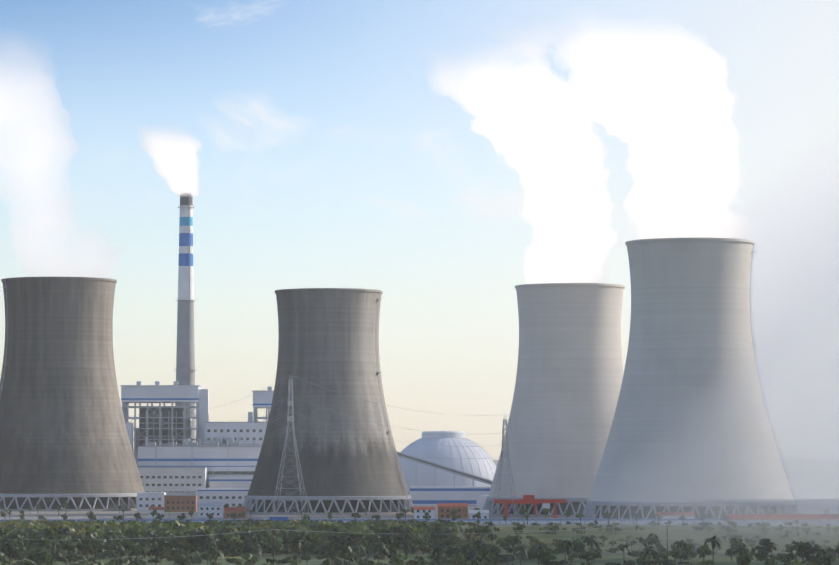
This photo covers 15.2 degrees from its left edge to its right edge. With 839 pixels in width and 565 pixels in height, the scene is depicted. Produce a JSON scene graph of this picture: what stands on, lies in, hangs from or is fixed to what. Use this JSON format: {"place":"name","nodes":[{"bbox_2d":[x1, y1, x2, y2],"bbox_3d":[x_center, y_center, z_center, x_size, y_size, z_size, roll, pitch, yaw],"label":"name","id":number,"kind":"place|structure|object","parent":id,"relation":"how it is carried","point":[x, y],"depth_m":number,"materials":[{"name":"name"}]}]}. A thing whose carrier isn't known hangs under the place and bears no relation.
{"place":"outdoors","nodes":[
{"label":"outdoors","id":0,"kind":"place"},
{"bbox_2d":[248,387,273,421],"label":"boiler house","id":1,"kind":"structure","parent":0,"point":[260,395],"depth_m":2151.34,"materials":[{"name":"silver metal"}]},
{"bbox_2d":[29,522,791,539],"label":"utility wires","id":2,"kind":"object","parent":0,"point":[383,533],"depth_m":1180.19,"materials":[{"name":"metal"}]},
{"bbox_2d":[0,460,838,564],"bbox_3d":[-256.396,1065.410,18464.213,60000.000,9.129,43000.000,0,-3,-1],"label":"ground","id":3,"kind":"structure","parent":0,"point":[506,528],"depth_m":1426.74,"materials":[{"name":"green plant"}]},
{"bbox_2d":[0,277,144,510],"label":"cooling tower","id":4,"kind":"structure","parent":3,"relation":"on","point":[56,462],"depth_m":1940.42,"materials":[{"name":"concrete"}]},
{"bbox_2d":[120,381,208,452],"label":"boiler house","id":5,"kind":"structure","parent":3,"relation":"on","point":[145,410],"depth_m":2152.54,"materials":[{"name":"silver metal"}]},
{"bbox_2d":[174,193,196,441],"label":"chimney","id":6,"kind":"object","parent":3,"relation":"on","point":[189,338],"depth_m":2242.48,"materials":[{"name":"concrete"}]},
{"bbox_2d":[125,422,267,450],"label":"bunker bay","id":7,"kind":"object","parent":3,"relation":"on","point":[237,432],"depth_m":2132.71,"materials":[{"name":"white metal"}]},
{"bbox_2d":[133,437,261,491],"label":"turbine hall","id":8,"kind":"structure","parent":3,"relation":"on","point":[157,468],"depth_m":2086.23,"materials":[{"name":"white metal"}]},
{"bbox_2d":[271,375,310,516],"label":"pylon","id":9,"kind":"object","parent":3,"relation":"on","point":[288,419],"depth_m":1753.55,"materials":[{"name":"silver metal"}]},
{"bbox_2d":[160,376,829,467],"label":"power lines","id":10,"kind":"object","parent":9,"relation":"hanging from","point":[385,425],"depth_m":1732.23,"materials":[{"name":"silver metal"}]},
{"bbox_2d":[243,288,413,514],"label":"cooling tower","id":11,"kind":"structure","parent":3,"relation":"on","point":[324,380],"depth_m":1816.87,"materials":[{"name":"concrete"}]},
{"bbox_2d":[0,516,727,523],"bbox_3d":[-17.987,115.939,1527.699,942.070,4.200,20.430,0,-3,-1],"label":"perimeter wall","id":12,"kind":"structure","parent":3,"relation":"on","point":[501,521],"depth_m":1538.17,"materials":[{"name":"concrete"}]},
{"bbox_2d":[0,531,798,564],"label":"shrubs","id":13,"kind":"object","parent":3,"relation":"on","point":[214,547],"depth_m":1194.18,"materials":[{"name":"green plant"}]},
{"bbox_2d":[0,511,838,564],"bbox_3d":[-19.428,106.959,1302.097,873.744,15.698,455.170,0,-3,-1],"label":"trees","id":14,"kind":"object","parent":3,"relation":"on","point":[72,535],"depth_m":1302.53,"materials":[{"name":"green plant"}]},
{"bbox_2d":[0,502,838,518],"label":"yard trees","id":15,"kind":"object","parent":3,"relation":"on","point":[191,513],"depth_m":1671.23,"materials":[{"name":"green plant"}]},
{"bbox_2d":[397,452,492,485],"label":"coal conveyor","id":16,"kind":"object","parent":3,"relation":"on","point":[447,469],"depth_m":2201.26,"materials":[{"name":"white metal"}]},
{"bbox_2d":[398,431,496,502],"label":"coal dome","id":17,"kind":"structure","parent":3,"relation":"on","point":[451,442],"depth_m":2283.70,"materials":[{"name":"white metal"}]},
{"bbox_2d":[271,523,668,564],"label":"utility poles","id":18,"kind":"object","parent":3,"relation":"on","point":[273,533],"depth_m":1157.66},
{"bbox_2d":[137,486,838,525],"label":"yard buildings","id":19,"kind":"structure","parent":3,"relation":"on","point":[429,496],"depth_m":1890.45,"materials":[{"name":"orange brick"}]},
{"bbox_2d":[490,419,520,518],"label":"pylon","id":20,"kind":"object","parent":3,"relation":"on","point":[505,448],"depth_m":1694.42,"materials":[{"name":"silver metal"}]},
{"bbox_2d":[493,495,565,517],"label":"gantry crane","id":21,"kind":"object","parent":3,"relation":"on","point":[526,499],"depth_m":1690.53,"materials":[{"name":"red paint"}]},
{"bbox_2d":[483,283,624,516],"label":"cooling tower","id":22,"kind":"structure","parent":3,"relation":"on","point":[564,332],"depth_m":1752.08,"materials":[{"name":"concrete"}]},
{"bbox_2d":[574,238,799,518],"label":"cooling tower","id":23,"kind":"structure","parent":3,"relation":"on","point":[662,306],"depth_m":1592.18,"materials":[{"name":"concrete"}]},
{"bbox_2d":[0,0,838,564],"label":"sky","id":24,"kind":"structure","parent":0,"point":[442,158],"materials":[{"name":"blue"}]}
]}

